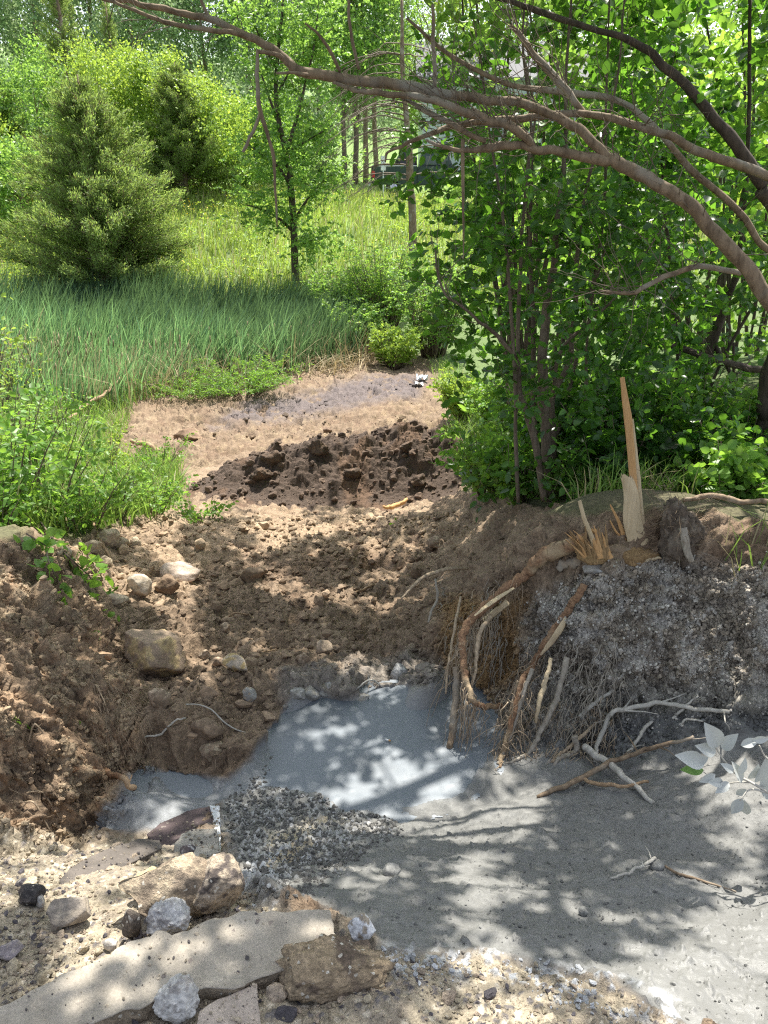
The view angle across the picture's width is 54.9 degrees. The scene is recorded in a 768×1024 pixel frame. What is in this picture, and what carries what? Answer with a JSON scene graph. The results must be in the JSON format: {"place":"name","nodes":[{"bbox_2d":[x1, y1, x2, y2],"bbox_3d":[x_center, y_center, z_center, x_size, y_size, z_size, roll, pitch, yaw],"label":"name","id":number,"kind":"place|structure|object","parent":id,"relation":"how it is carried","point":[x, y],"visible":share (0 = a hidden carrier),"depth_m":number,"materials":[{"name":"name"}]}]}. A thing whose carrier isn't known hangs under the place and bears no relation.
{"place":"outdoors","nodes":[
{"label":"outdoors","id":0,"kind":"place"},
{"bbox_2d":[132,677,507,822],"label":"slurry water","id":1,"kind":"structure","parent":0,"point":[346,756],"depth_m":3.51,"materials":[{"name":"grey liquid"}]},
{"bbox_2d":[0,849,653,1023],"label":"limestone gravel","id":2,"kind":"structure","parent":0,"point":[51,934],"depth_m":1.87,"materials":[{"name":"beige gravel"}]},
{"bbox_2d":[0,46,767,1023],"bbox_3d":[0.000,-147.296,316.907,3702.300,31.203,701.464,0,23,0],"label":"ground","id":3,"kind":"structure","parent":0,"point":[508,806],"depth_m":3.33,"materials":[{"name":"soil"}]},
{"bbox_2d":[0,464,39,526],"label":"leafy plant","id":4,"kind":"object","parent":3,"relation":"on","point":[10,498],"visible":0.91,"depth_m":4.94,"materials":[{"name":"green plant"}]},
{"bbox_2d":[0,323,52,414],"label":"leafy plant","id":5,"kind":"object","parent":3,"relation":"on","point":[8,384],"visible":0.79,"depth_m":12.89,"materials":[{"name":"green plant"}]},
{"bbox_2d":[0,125,61,234],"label":"shrub","id":6,"kind":"object","parent":3,"relation":"on","point":[7,153],"visible":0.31,"depth_m":26.44,"materials":[{"name":"green plant"}]},
{"bbox_2d":[0,0,86,111],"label":"poplar","id":7,"kind":"object","parent":3,"relation":"on","point":[36,16],"visible":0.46,"depth_m":49.00,"materials":[{"name":"green plant"}]},
{"bbox_2d":[0,381,95,526],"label":"leafy plant","id":8,"kind":"object","parent":3,"relation":"on","point":[31,438],"visible":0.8,"depth_m":5.24,"materials":[{"name":"green plant"}]},
{"bbox_2d":[0,43,101,191],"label":"shrub","id":9,"kind":"object","parent":3,"relation":"on","point":[26,79],"visible":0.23,"depth_m":29.74,"materials":[{"name":"green plant"}]},
{"bbox_2d":[0,379,108,442],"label":"leafy plant","id":10,"kind":"object","parent":3,"relation":"on","point":[57,414],"visible":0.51,"depth_m":10.93,"materials":[{"name":"green plant"}]},
{"bbox_2d":[0,18,110,135],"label":"shrub","id":11,"kind":"object","parent":3,"relation":"on","point":[38,51],"visible":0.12,"depth_m":34.95,"materials":[{"name":"green plant"}]},
{"bbox_2d":[0,400,113,510],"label":"leafy plant","id":12,"kind":"object","parent":3,"relation":"on","point":[98,451],"visible":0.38,"depth_m":5.79,"materials":[{"name":"green plant"}]},
{"bbox_2d":[13,521,119,621],"bbox_3d":[-1.911,0.255,4.537,0.502,0.611,1.663,-8,24,-18],"label":"trailing vine","id":13,"kind":"object","parent":3,"relation":"on","point":[31,542],"visible":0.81,"depth_m":4.28,"materials":[{"name":"green plant"}]},
{"bbox_2d":[47,897,90,927],"bbox_3d":[-0.864,1.098,2.033,0.116,0.077,0.093,0,23,0],"label":"rubble block","id":14,"kind":"object","parent":3,"relation":"on","point":[63,912],"depth_m":2.01,"materials":[{"name":"stone"}]},
{"bbox_2d":[34,0,110,143],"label":"poplar","id":15,"kind":"object","parent":3,"relation":"on","point":[53,6],"visible":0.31,"depth_m":32.21,"materials":[{"name":"green plant"}]},
{"bbox_2d":[0,525,154,864],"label":"bank crumbs","id":16,"kind":"object","parent":3,"relation":"on","point":[55,767],"visible":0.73,"depth_m":3.28,"materials":[{"name":"soil"}]},
{"bbox_2d":[22,449,151,531],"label":"leafy plant","id":17,"kind":"object","parent":3,"relation":"on","point":[101,499],"visible":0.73,"depth_m":5.75,"materials":[{"name":"green plant"}]},
{"bbox_2d":[39,0,153,69],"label":"poplar","id":18,"kind":"object","parent":3,"relation":"on","point":[86,18],"visible":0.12,"depth_m":54.00,"materials":[{"name":"green plant"}]},
{"bbox_2d":[57,421,139,478],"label":"leafy plant","id":19,"kind":"object","parent":3,"relation":"on","point":[118,451],"visible":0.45,"depth_m":8.62,"materials":[{"name":"green plant"}]},
{"bbox_2d":[0,382,198,537],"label":"bank grass","id":20,"kind":"structure","parent":3,"relation":"on","point":[46,522],"depth_m":8.51,"materials":[{"name":"green plant"}]},
{"bbox_2d":[32,16,170,179],"bbox_3d":[-11.841,-17.171,31.919,5.855,6.944,6.074,0,23,0],"label":"shrub","id":21,"kind":"object","parent":3,"relation":"on","point":[93,66],"visible":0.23,"depth_m":30.95,"materials":[{"name":"green plant"}]},
{"bbox_2d":[0,72,203,294],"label":"cedar tree","id":22,"kind":"object","parent":3,"relation":"on","point":[101,206],"visible":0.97,"depth_m":20.77,"materials":[{"name":"green plant"}]},
{"bbox_2d":[61,458,158,520],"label":"leafy plant","id":23,"kind":"object","parent":3,"relation":"on","point":[135,488],"visible":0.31,"depth_m":6.50,"materials":[{"name":"green plant"}]},
{"bbox_2d":[59,839,161,883],"bbox_3d":[-0.918,1.185,2.454,0.151,0.276,0.458,8,24,18],"label":"asphalt slab","id":24,"kind":"object","parent":3,"relation":"on","point":[122,853],"depth_m":2.50,"materials":[{"name":"grey asphalt"}]},
{"bbox_2d":[85,654,165,769],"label":"rootlets","id":25,"kind":"object","parent":3,"relation":"in","point":[117,710],"visible":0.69,"depth_m":3.43,"materials":[{"name":"plant"}]},
{"bbox_2d":[64,0,187,98],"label":"poplar","id":26,"kind":"object","parent":3,"relation":"on","point":[130,24],"visible":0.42,"depth_m":50.20,"materials":[{"name":"green plant"}]},
{"bbox_2d":[72,29,193,180],"bbox_3d":[-10.924,-18.201,33.361,6.028,7.036,6.321,-8,24,-19],"label":"shrub","id":27,"kind":"object","parent":3,"relation":"on","point":[122,53],"visible":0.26,"depth_m":32.13,"materials":[{"name":"green plant"}]},
{"bbox_2d":[96,464,198,517],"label":"leafy plant","id":28,"kind":"object","parent":3,"relation":"on","point":[158,508],"visible":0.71,"depth_m":7.11,"materials":[{"name":"green plant"}]},
{"bbox_2d":[124,628,186,677],"bbox_3d":[-1.273,0.795,4.089,0.277,0.286,0.301,-20,30,-39],"label":"boulder","id":29,"kind":"object","parent":3,"relation":"on","point":[159,653],"visible":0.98,"depth_m":4.01,"materials":[{"name":"stone"}]},
{"bbox_2d":[118,852,206,917],"bbox_3d":[-0.585,1.081,2.085,0.289,0.224,0.137,-9,25,-20],"label":"rubble block","id":30,"kind":"object","parent":3,"relation":"on","point":[182,876],"depth_m":2.04,"materials":[{"name":"beige stone"}]},
{"bbox_2d":[193,852,244,914],"bbox_3d":[-0.470,1.056,2.083,0.159,0.166,0.127,0,23,0],"label":"rubble block","id":31,"kind":"object","parent":30,"relation":"on","point":[223,884],"depth_m":2.04,"materials":[{"name":"beige stone"}]},
{"bbox_2d":[107,0,221,84],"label":"poplar","id":32,"kind":"object","parent":3,"relation":"on","point":[190,7],"visible":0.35,"depth_m":56.12,"materials":[{"name":"green plant"}]},
{"bbox_2d":[121,35,208,193],"bbox_3d":[-9.682,-17.428,32.866,4.163,6.448,4.124,-8,24,-19],"label":"shrub","id":33,"kind":"object","parent":3,"relation":"on","point":[146,96],"visible":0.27,"depth_m":31.75,"materials":[{"name":"green plant"}]},
{"bbox_2d":[0,909,334,1023],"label":"concrete slab","id":34,"kind":"object","parent":3,"relation":"on","point":[216,958],"depth_m":1.78,"materials":[{"name":"concrete"}]},
{"bbox_2d":[146,897,190,934],"bbox_3d":[-0.574,1.080,1.977,0.120,0.098,0.096,0,23,0],"label":"lime lump","id":35,"kind":"object","parent":3,"relation":"on","point":[171,916],"visible":0.89,"depth_m":1.95,"materials":[{"name":"stone"}]},
{"bbox_2d":[152,973,199,1023],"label":"rock","id":36,"kind":"object","parent":3,"relation":"on","point":[176,999],"visible":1,"depth_m":1.66,"materials":[{"name":"stone"}]},
{"bbox_2d":[147,805,220,849],"bbox_3d":[-0.760,1.275,2.870,0.296,0.190,0.370,-9,25,-20],"label":"asphalt slab","id":37,"kind":"object","parent":3,"relation":"on","point":[166,832],"depth_m":2.94,"materials":[{"name":"asphalt"}]},
{"bbox_2d":[0,256,373,413],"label":"cattails","id":38,"kind":"object","parent":3,"relation":"on","point":[156,311],"visible":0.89,"depth_m":16.92,"materials":[{"name":"green plant"}]},
{"bbox_2d":[0,316,358,399],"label":"cattail heads","id":39,"kind":"object","parent":38,"relation":"attached to","point":[237,333],"visible":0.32,"depth_m":15.31,"materials":[{"name":"plant"}]},
{"bbox_2d":[131,62,248,201],"bbox_3d":[-8.794,-16.326,31.978,5.681,5.552,5.054,0,23,0],"label":"cedar tree","id":40,"kind":"object","parent":3,"relation":"on","point":[186,156],"visible":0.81,"depth_m":31.42,"materials":[{"name":"green plant"}]},
{"bbox_2d":[133,364,250,400],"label":"weed clump","id":41,"kind":"object","parent":3,"relation":"on","point":[193,392],"visible":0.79,"depth_m":14.26,"materials":[{"name":"green plant"}]},
{"bbox_2d":[174,828,220,857],"bbox_3d":[-0.675,1.240,2.696,0.177,0.113,0.189,0,23,0],"label":"concrete block","id":42,"kind":"object","parent":3,"relation":"on","point":[205,841],"depth_m":2.70,"materials":[{"name":"concrete"}]},
{"bbox_2d":[133,56,275,196],"bbox_3d":[-8.005,-17.119,33.223,5.753,5.827,7.081,0,23,0],"label":"shrub","id":43,"kind":"object","parent":3,"relation":"on","point":[207,90],"visible":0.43,"depth_m":31.71,"materials":[{"name":"green plant"}]},
{"bbox_2d":[150,0,261,100],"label":"poplar","id":44,"kind":"object","parent":3,"relation":"on","point":[221,43],"visible":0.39,"depth_m":59.14,"materials":[{"name":"green plant"}]},
{"bbox_2d":[197,983,260,1023],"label":"pavement piece","id":45,"kind":"object","parent":3,"relation":"on","point":[240,1006],"visible":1,"depth_m":1.69,"materials":[{"name":"concrete"}]},
{"bbox_2d":[70,317,395,409],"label":"dry reeds","id":46,"kind":"object","parent":3,"relation":"on","point":[288,367],"visible":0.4,"depth_m":15.56,"materials":[{"name":"green plant"}]},
{"bbox_2d":[198,83,279,189],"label":"shrub","id":47,"kind":"object","parent":3,"relation":"on","point":[242,176],"visible":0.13,"depth_m":34.64,"materials":[{"name":"green plant"}]},
{"bbox_2d":[180,347,313,397],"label":"weed clump","id":48,"kind":"object","parent":3,"relation":"on","point":[263,381],"visible":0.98,"depth_m":14.55,"materials":[{"name":"green plant"}]},
{"bbox_2d":[216,90,316,186],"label":"shrub","id":49,"kind":"object","parent":3,"relation":"on","point":[284,121],"visible":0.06,"depth_m":35.92,"materials":[{"name":"green plant"}]},
{"bbox_2d":[62,509,477,738],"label":"gully stones","id":50,"kind":"object","parent":3,"relation":"on","point":[251,659],"visible":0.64,"depth_m":5.25,"materials":[{"name":"brown stone"}]},
{"bbox_2d":[106,366,442,455],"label":"flat clods","id":51,"kind":"object","parent":3,"relation":"on","point":[400,416],"visible":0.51,"depth_m":13.72,"materials":[{"name":"soil"}]},
{"bbox_2d":[192,0,374,283],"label":"slender tree","id":52,"kind":"object","parent":3,"relation":"on","point":[277,111],"visible":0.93,"depth_m":22.33,"materials":[{"name":"green plant"}]},
{"bbox_2d":[62,508,519,774],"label":"soil clods","id":53,"kind":"object","parent":3,"relation":"on","point":[268,704],"visible":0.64,"depth_m":5.21,"materials":[{"name":"brown soil"}]},
{"bbox_2d":[0,841,596,1023],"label":"loose rubble","id":54,"kind":"object","parent":3,"relation":"on","point":[276,992],"visible":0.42,"depth_m":1.83,"materials":[{"name":"beige stone"}]},
{"bbox_2d":[262,112,346,187],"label":"shrub","id":55,"kind":"object","parent":3,"relation":"on","point":[334,145],"visible":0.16,"depth_m":36.94,"materials":[{"name":"green plant"}]},
{"bbox_2d":[91,512,520,773],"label":"root litter","id":56,"kind":"object","parent":3,"relation":"on","point":[272,628],"visible":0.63,"depth_m":4.93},
{"bbox_2d":[222,756,403,899],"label":"wet gravel","id":57,"kind":"structure","parent":3,"relation":"on","point":[321,862],"depth_m":2.84,"materials":[{"name":"grey gravel"}]},
{"bbox_2d":[183,421,463,511],"bbox_3d":[-0.650,-0.567,9.319,4.200,1.246,3.600,0,23,0],"label":"spoil heap","id":58,"kind":"object","parent":3,"relation":"on","point":[302,480],"visible":0.52,"depth_m":8.69,"materials":[{"name":"soil"}]},
{"bbox_2d":[189,419,464,507],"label":"heap crumbs","id":59,"kind":"object","parent":58,"relation":"on","point":[241,491],"visible":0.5,"depth_m":8.67,"materials":[{"name":"soil"}]},
{"bbox_2d":[275,933,395,1003],"bbox_3d":[-0.117,1.097,1.787,0.289,0.106,0.135,-4,23,-8],"label":"rubble block","id":60,"kind":"object","parent":3,"relation":"on","point":[322,968],"depth_m":1.76,"materials":[{"name":"beige stone"}]},
{"bbox_2d":[300,262,373,310],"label":"bush","id":61,"kind":"object","parent":3,"relation":"on","point":[324,284],"visible":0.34,"depth_m":20.40,"materials":[{"name":"green plant"}]},
{"bbox_2d":[270,0,420,183],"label":"lawn tree","id":62,"kind":"object","parent":3,"relation":"on","point":[381,5],"visible":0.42,"depth_m":39.49,"materials":[{"name":"green plant"}]},
{"bbox_2d":[284,334,419,386],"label":"flattened reeds","id":63,"kind":"object","parent":3,"relation":"on","point":[328,368],"visible":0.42,"depth_m":17.02,"materials":[{"name":"plant"}]},
{"bbox_2d":[298,0,406,184],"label":"lawn tree","id":64,"kind":"object","parent":3,"relation":"on","point":[355,14],"visible":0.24,"depth_m":40.87,"materials":[{"name":"green plant"}]},
{"bbox_2d":[322,293,395,352],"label":"weed clump","id":65,"kind":"object","parent":3,"relation":"on","point":[368,313],"visible":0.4,"depth_m":18.66,"materials":[{"name":"green plant"}]},
{"bbox_2d":[304,0,418,182],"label":"lawn tree","id":66,"kind":"object","parent":3,"relation":"on","point":[366,115],"visible":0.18,"depth_m":42.52,"materials":[{"name":"green plant"}]},
{"bbox_2d":[296,0,441,163],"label":"lawn tree","id":67,"kind":"object","parent":3,"relation":"on","point":[416,12],"visible":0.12,"depth_m":43.05,"materials":[{"name":"green plant"}]},
{"bbox_2d":[0,176,763,314],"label":"meadow grass","id":68,"kind":"structure","parent":3,"relation":"on","point":[326,218],"depth_m":28.32,"materials":[{"name":"green plant"}]},
{"bbox_2d":[0,18,767,189],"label":"distant undergrowth","id":69,"kind":"object","parent":3,"relation":"on","point":[379,121],"visible":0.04,"depth_m":73.04,"materials":[{"name":"green plant"}]},
{"bbox_2d":[338,236,434,337],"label":"bush","id":70,"kind":"object","parent":3,"relation":"on","point":[377,292],"visible":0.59,"depth_m":19.37,"materials":[{"name":"green plant"}]},
{"bbox_2d":[356,321,429,369],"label":"weed clump","id":71,"kind":"object","parent":3,"relation":"on","point":[399,352],"visible":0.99,"depth_m":17.31,"materials":[{"name":"green plant"}]},
{"bbox_2d":[298,0,510,300],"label":"dead tree","id":72,"kind":"object","parent":3,"relation":"on","point":[411,207],"visible":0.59,"depth_m":19.94,"materials":[{"name":"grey plant"}]},
{"bbox_2d":[368,153,470,195],"bbox_3d":[2.202,-16.968,37.224,6.000,1.980,2.110,0,23,0],"label":"pickup truck","id":73,"kind":"object","parent":3,"relation":"on","point":[418,178],"visible":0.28,"depth_m":36.40,"materials":[{"name":"green paint"}]},
{"bbox_2d":[380,250,483,358],"bbox_3d":[1.232,-5.046,18.050,2.615,2.504,2.438,-17,28,-35],"label":"bush","id":74,"kind":"object","parent":3,"relation":"on","point":[432,348],"visible":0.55,"depth_m":17.83,"materials":[{"name":"green plant"}]},
{"bbox_2d":[98,0,767,436],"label":"leaning tree","id":75,"kind":"object","parent":3,"relation":"on","point":[744,160],"visible":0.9,"depth_m":3.19,"materials":[{"name":"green plant"}]},
{"bbox_2d":[242,52,277,226],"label":"hanging twig","id":76,"kind":"object","parent":75,"relation":"hanging from","point":[260,116],"visible":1,"depth_m":2.93,"materials":[{"name":"brown wood"}]},
{"bbox_2d":[370,0,513,138],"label":"broadleaf tree","id":77,"kind":"object","parent":3,"relation":"on","point":[456,8],"visible":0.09,"depth_m":49.66,"materials":[{"name":"green plant"}]},
{"bbox_2d":[244,839,643,1023],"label":"white lime crumbs","id":78,"kind":"object","parent":3,"relation":"on","point":[412,956],"visible":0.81,"depth_m":1.84,"materials":[{"name":"stone"}]},
{"bbox_2d":[426,365,492,420],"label":"weed clump","id":79,"kind":"object","parent":3,"relation":"on","point":[446,389],"visible":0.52,"depth_m":12.58,"materials":[{"name":"green plant"}]},
{"bbox_2d":[431,413,522,497],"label":"undergrowth","id":80,"kind":"object","parent":3,"relation":"on","point":[463,450],"visible":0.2,"depth_m":6.51,"materials":[{"name":"green plant"}]},
{"bbox_2d":[463,373,537,428],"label":"weed clump","id":81,"kind":"object","parent":3,"relation":"on","point":[481,402],"visible":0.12,"depth_m":9.41,"materials":[{"name":"green plant"}]},
{"bbox_2d":[413,41,589,176],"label":"pale house","id":82,"kind":"structure","parent":3,"relation":"on","point":[518,67],"depth_m":49.79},
{"bbox_2d":[469,415,581,505],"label":"undergrowth","id":83,"kind":"object","parent":3,"relation":"on","point":[499,458],"visible":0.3,"depth_m":5.08,"materials":[{"name":"green plant"}]},
{"bbox_2d":[401,377,659,770],"bbox_3d":[0.796,0.047,4.008,1.408,1.725,2.106,0,23,0],"label":"broken stump","id":84,"kind":"object","parent":3,"relation":"on","point":[597,551],"visible":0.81,"depth_m":3.59,"materials":[{"name":"brown wood"}]},
{"bbox_2d":[297,790,767,1020],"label":"mud crumbs","id":85,"kind":"object","parent":3,"relation":"on","point":[588,953],"visible":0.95,"depth_m":2.27,"materials":[{"name":"soil"}]},
{"bbox_2d":[421,0,661,403],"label":"tree","id":86,"kind":"object","parent":3,"relation":"on","point":[491,20],"visible":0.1,"depth_m":6.40,"materials":[{"name":"green plant"}]},
{"bbox_2d":[372,0,725,522],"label":"thicket shrub","id":87,"kind":"object","parent":3,"relation":"on","point":[495,211],"visible":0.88,"depth_m":4.26,"materials":[{"name":"green plant"}]},
{"bbox_2d":[472,360,632,440],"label":"undergrowth","id":88,"kind":"object","parent":3,"relation":"on","point":[502,405],"visible":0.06,"depth_m":6.30,"materials":[{"name":"green plant"}]},
{"bbox_2d":[447,184,660,412],"bbox_3d":[2.769,-2.927,10.898,3.681,3.562,3.959,0,23,0],"label":"thicket shrub","id":89,"kind":"object","parent":3,"relation":"on","point":[463,409],"visible":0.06,"depth_m":10.41,"materials":[{"name":"green plant"}]},
{"bbox_2d":[443,139,715,427],"bbox_3d":[2.028,-1.850,7.175,2.971,3.215,3.023,0,23,0],"label":"thicket shrub","id":90,"kind":"object","parent":3,"relation":"on","point":[524,358],"visible":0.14,"depth_m":6.71,"materials":[{"name":"green plant"}]},
{"bbox_2d":[508,349,673,475],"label":"undergrowth","id":91,"kind":"object","parent":3,"relation":"on","point":[601,392],"visible":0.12,"depth_m":5.08,"materials":[{"name":"green plant"}]},
{"bbox_2d":[430,547,767,763],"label":"bank soil crumbs","id":92,"kind":"object","parent":3,"relation":"on","point":[706,578],"visible":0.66,"depth_m":3.59,"materials":[{"name":"soil"}]},
{"bbox_2d":[536,730,705,797],"bbox_3d":[1.075,1.076,3.362,0.850,0.210,0.330,-2,23,-4],"label":"stick","id":93,"kind":"object","parent":3,"relation":"on","point":[587,774],"visible":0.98,"depth_m":3.33,"materials":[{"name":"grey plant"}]},
{"bbox_2d":[558,390,695,489],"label":"undergrowth","id":94,"kind":"object","parent":3,"relation":"on","point":[607,438],"visible":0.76,"depth_m":4.58,"materials":[{"name":"green plant"}]},
{"bbox_2d":[502,551,767,758],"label":"bank gravel","id":95,"kind":"structure","parent":3,"relation":"on","point":[648,641],"depth_m":3.55,"materials":[{"name":"stone"}]},
{"bbox_2d":[529,0,767,346],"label":"tree","id":96,"kind":"object","parent":3,"relation":"on","point":[724,22],"visible":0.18,"depth_m":6.16,"materials":[{"name":"green plant"}]},
{"bbox_2d":[593,693,729,762],"bbox_3d":[1.297,1.006,3.477,0.584,0.307,0.311,5,24,12],"label":"stick","id":97,"kind":"object","parent":3,"relation":"on","point":[624,709],"visible":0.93,"depth_m":3.48,"materials":[{"name":"wood"}]},
{"bbox_2d":[590,0,767,482],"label":"tree","id":98,"kind":"object","parent":3,"relation":"on","point":[699,304],"visible":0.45,"depth_m":4.90,"materials":[{"name":"green plant"}]},
{"bbox_2d":[591,80,767,396],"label":"thicket shrub","id":99,"kind":"object","parent":3,"relation":"on","point":[761,330],"visible":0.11,"depth_m":7.59,"materials":[{"name":"green plant"}]},
{"bbox_2d":[636,469,735,597],"bbox_3d":[1.427,0.081,3.597,0.482,0.614,0.424,0,23,0],"label":"root ball","id":100,"kind":"object","parent":3,"relation":"on","point":[683,532],"visible":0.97,"depth_m":3.53,"materials":[{"name":"wood"}]},
{"bbox_2d":[615,353,761,462],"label":"undergrowth","id":101,"kind":"object","parent":3,"relation":"on","point":[748,396],"visible":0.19,"depth_m":4.97,"materials":[{"name":"green plant"}]},
{"bbox_2d":[666,420,767,503],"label":"undergrowth","id":102,"kind":"object","parent":3,"relation":"on","point":[732,462],"visible":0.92,"depth_m":4.01,"materials":[{"name":"green plant"}]},
{"bbox_2d":[675,722,767,814],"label":"grey leaf branch","id":103,"kind":"object","parent":3,"relation":"on","point":[694,761],"visible":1,"depth_m":2.39,"materials":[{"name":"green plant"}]},
{"bbox_2d":[679,399,767,467],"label":"undergrowth","id":104,"kind":"object","parent":3,"relation":"on","point":[723,420],"visible":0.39,"depth_m":4.44,"materials":[{"name":"green plant"}]},
{"bbox_2d":[0,0,767,81],"label":"sky","id":105,"kind":"structure","parent":0,"point":[725,3],"materials":[{"name":"white"}]},
{"bbox_2d":[499,447,767,501],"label":"thicket grass","id":106,"kind":"structure","parent":0,"point":[650,482],"depth_m":4.14,"materials":[{"name":"green plant"}]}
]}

